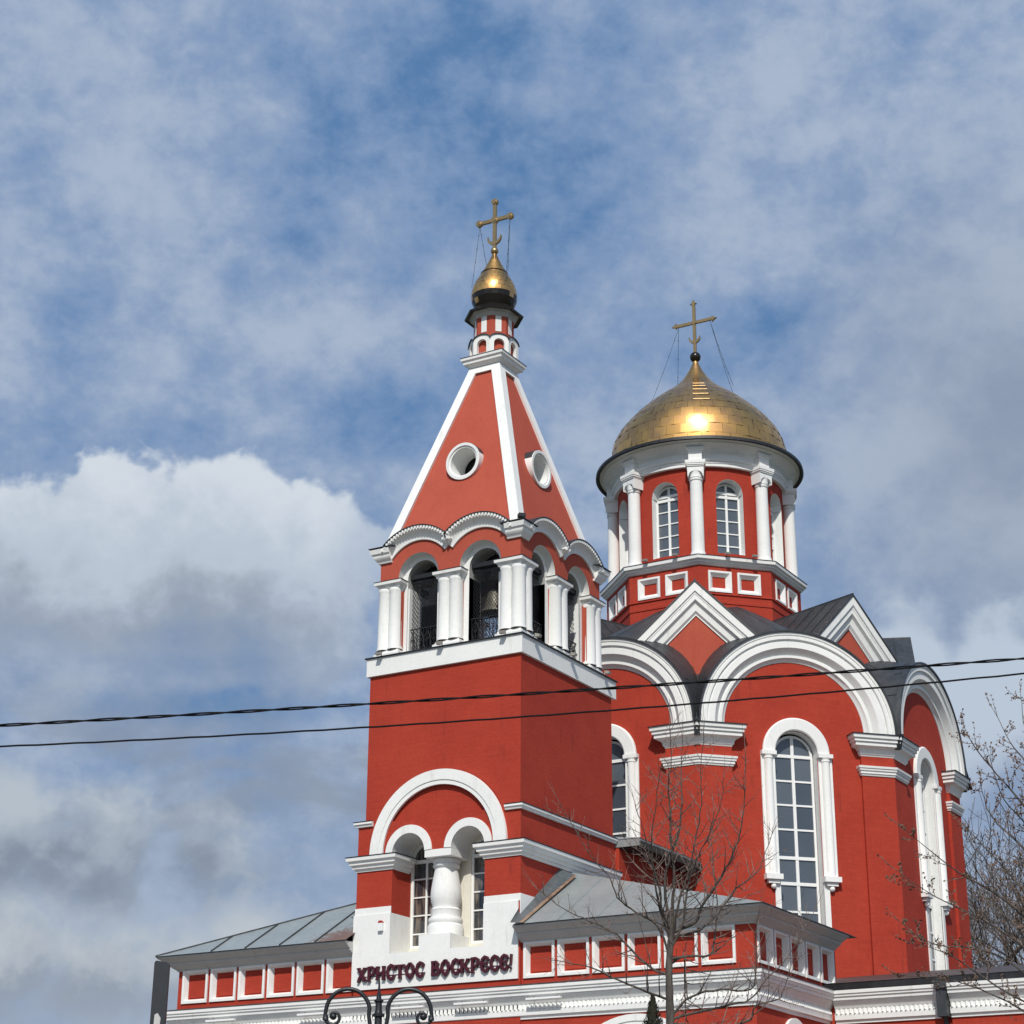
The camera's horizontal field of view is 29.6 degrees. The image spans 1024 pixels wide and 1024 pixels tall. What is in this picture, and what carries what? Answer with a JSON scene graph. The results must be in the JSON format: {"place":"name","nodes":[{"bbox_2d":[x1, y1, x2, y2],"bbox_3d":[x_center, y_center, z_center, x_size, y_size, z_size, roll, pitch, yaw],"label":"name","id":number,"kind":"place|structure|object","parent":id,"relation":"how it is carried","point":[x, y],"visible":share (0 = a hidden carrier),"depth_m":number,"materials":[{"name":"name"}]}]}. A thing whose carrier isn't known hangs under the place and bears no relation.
{"place":"outdoors","nodes":[
{"label":"outdoors","id":0,"kind":"place"},
{"bbox_2d":[0,657,1023,726],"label":"overhead cable","id":1,"kind":"object","parent":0,"point":[501,695],"visible":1,"depth_m":31.03,"materials":[{"name":"black rubber"}]},
{"bbox_2d":[0,673,1023,746],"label":"overhead cable","id":2,"kind":"object","parent":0,"point":[510,717],"visible":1,"depth_m":30.89,"materials":[{"name":"black rubber"}]},
{"bbox_2d":[0,0,1023,1023],"label":"sky","id":3,"kind":"structure","parent":0,"point":[239,240],"materials":[{"name":"blue"}]},
{"bbox_2d":[642,995,662,1023],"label":"thuja","id":4,"kind":"object","parent":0,"point":[652,1015],"visible":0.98,"depth_m":38.83,"materials":[{"name":"green plant"}]},
{"bbox_2d":[596,300,1023,1023],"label":"church","id":5,"kind":"structure","parent":0,"point":[700,472],"depth_m":74.58,"materials":[{"name":"red paint"}]},
{"bbox_2d":[612,741,625,836],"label":"window","id":6,"kind":"structure","parent":5,"relation":"in","point":[618,763],"depth_m":74.10,"materials":[{"name":"grey glass"}]},
{"bbox_2d":[656,487,678,557],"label":"window","id":7,"kind":"structure","parent":5,"relation":"in","point":[667,503],"depth_m":83.74,"materials":[{"name":"grey glass"}]},
{"bbox_2d":[716,484,740,554],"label":"window","id":8,"kind":"structure","parent":5,"relation":"in","point":[727,500],"depth_m":83.39,"materials":[{"name":"grey glass"}]},
{"bbox_2d":[770,503,774,560],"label":"window","id":9,"kind":"structure","parent":5,"relation":"in","point":[772,529],"depth_m":85.20,"materials":[{"name":"white paint"}]},
{"bbox_2d":[775,736,820,922],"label":"window","id":10,"kind":"structure","parent":5,"relation":"in","point":[793,758],"depth_m":72.81,"materials":[{"name":"grey glass"}]},
{"bbox_2d":[920,771,936,970],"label":"window","id":11,"kind":"structure","parent":5,"relation":"in","point":[934,961],"depth_m":76.41,"materials":[{"name":"white paint"}]},
{"bbox_2d":[877,679,1023,1020],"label":"budding tree","id":12,"kind":"object","parent":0,"point":[954,902],"visible":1,"depth_m":34.90,"materials":[{"name":"brown plant"}]},
{"label":"ground","id":13,"kind":"structure","parent":0,"visible":0},
{"bbox_2d":[346,198,622,1023],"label":"bell tower","id":14,"kind":"structure","parent":13,"relation":"on","point":[459,831],"depth_m":65.46,"materials":[{"name":"red paint"}]},
{"bbox_2d":[377,920,383,930],"bbox_3d":[-4.284,13.489,63.167,0.180,0.330,0.100,-12,-24,28],"label":"alarm siren","id":15,"kind":"object","parent":14,"relation":"attached to","point":[380,925],"visible":1,"depth_m":63.12,"materials":[{"name":"white paint"}]},
{"bbox_2d":[410,844,434,948],"bbox_3d":[-2.823,12.685,64.169,1.200,3.470,0.068,-12,-24,28],"label":"window","id":16,"kind":"structure","parent":14,"relation":"in","point":[423,870],"depth_m":64.28,"materials":[{"name":"white glass"}]},
{"bbox_2d":[427,565,435,587],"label":"bell","id":17,"kind":"object","parent":14,"relation":"hanging from","point":[431,582],"visible":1,"depth_m":68.27,"materials":[{"name":"brown metal"}]},
{"bbox_2d":[357,953,512,982],"bbox_3d":[-2.502,14.536,61.652,5.845,0.585,0.143,-12,-24,28],"label":"lettering","id":18,"kind":"object","parent":14,"relation":"attached to","point":[384,972],"depth_m":61.49},
{"bbox_2d":[471,837,484,943],"bbox_3d":[-0.796,12.264,63.057,1.200,3.470,0.068,-12,-24,28],"label":"window","id":19,"kind":"structure","parent":14,"relation":"in","point":[478,863],"depth_m":63.18,"materials":[{"name":"white glass"}]},
{"bbox_2d":[481,581,498,617],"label":"bell","id":20,"kind":"object","parent":14,"relation":"hanging from","point":[492,606],"visible":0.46,"depth_m":66.87,"materials":[{"name":"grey metal"}]},
{"bbox_2d":[489,554,498,579],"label":"bell","id":21,"kind":"object","parent":14,"relation":"hanging from","point":[494,572],"visible":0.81,"depth_m":66.97,"materials":[{"name":"brown metal"}]},
{"bbox_2d":[517,512,525,517],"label":"spotlight","id":22,"kind":"object","parent":14,"relation":"attached to","point":[520,515],"visible":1,"depth_m":65.66,"materials":[{"name":"black metal"}]},
{"bbox_2d":[155,869,856,1023],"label":"entrance wing","id":23,"kind":"structure","parent":13,"relation":"on","point":[286,972],"depth_m":59.88,"materials":[{"name":"paint"}]},
{"bbox_2d":[205,1018,235,1021],"bbox_3d":[-9.751,17.043,65.064,1.200,0.121,0.223,-12,-24,28],"label":"linear light","id":24,"kind":"object","parent":23,"relation":"attached to","point":[220,1020],"visible":1,"depth_m":64.96,"materials":[{"name":"white paint"}]},
{"bbox_2d":[297,1012,328,1015],"bbox_3d":[-6.473,16.363,63.266,1.200,0.121,0.223,-12,-24,28],"label":"linear light","id":25,"kind":"object","parent":23,"relation":"attached to","point":[316,1013],"visible":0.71,"depth_m":63.18,"materials":[{"name":"white paint"}]},
{"bbox_2d":[391,1005,424,1009],"bbox_3d":[-3.282,15.701,61.516,1.200,0.121,0.223,-12,-24,28],"label":"linear light","id":26,"kind":"object","parent":23,"relation":"attached to","point":[408,1007],"visible":1,"depth_m":61.42,"materials":[{"name":"white paint"}]},
{"bbox_2d":[454,1000,487,1004],"bbox_3d":[-1.254,15.281,60.404,1.200,0.121,0.223,-12,-24,28],"label":"linear light","id":27,"kind":"object","parent":23,"relation":"attached to","point":[474,1002],"visible":1,"depth_m":60.28,"materials":[{"name":"white paint"}]},
{"bbox_2d":[526,995,561,999],"bbox_3d":[0.989,14.816,59.174,1.200,0.121,0.223,-12,-24,28],"label":"linear light","id":28,"kind":"object","parent":23,"relation":"attached to","point":[546,997],"visible":1,"depth_m":59.04,"materials":[{"name":"white paint"}]},
{"bbox_2d":[523,698,823,1023],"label":"bare tree","id":29,"kind":"object","parent":13,"relation":"on","point":[671,930],"visible":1,"depth_m":29.67,"materials":[{"name":"brown plant"}]},
{"bbox_2d":[961,790,1023,967],"bbox_3d":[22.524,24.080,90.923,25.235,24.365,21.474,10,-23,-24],"label":"bare tree","id":30,"kind":"object","parent":13,"relation":"on","point":[1016,948],"visible":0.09,"depth_m":90.99,"materials":[{"name":"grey plant"}]},
{"bbox_2d":[967,864,1023,966],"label":"bare tree","id":31,"kind":"object","parent":13,"relation":"on","point":[993,924],"visible":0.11,"depth_m":100.13,"materials":[{"name":"brown plant"}]},
{"bbox_3d":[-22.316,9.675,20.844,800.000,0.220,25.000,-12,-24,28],"label":"pavement","id":32,"kind":"structure","parent":0,"visible":0},
{"bbox_2d":[150,961,169,1023],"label":"display box","id":33,"kind":"object","parent":32,"relation":"on","point":[159,1001],"visible":1,"depth_m":23.11,"materials":[{"name":"grey metal"}]},
{"bbox_2d":[322,976,433,1023],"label":"street lamp","id":34,"kind":"object","parent":32,"relation":"on","point":[378,1014],"visible":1,"depth_m":24.32,"materials":[{"name":"metal"}]}
]}

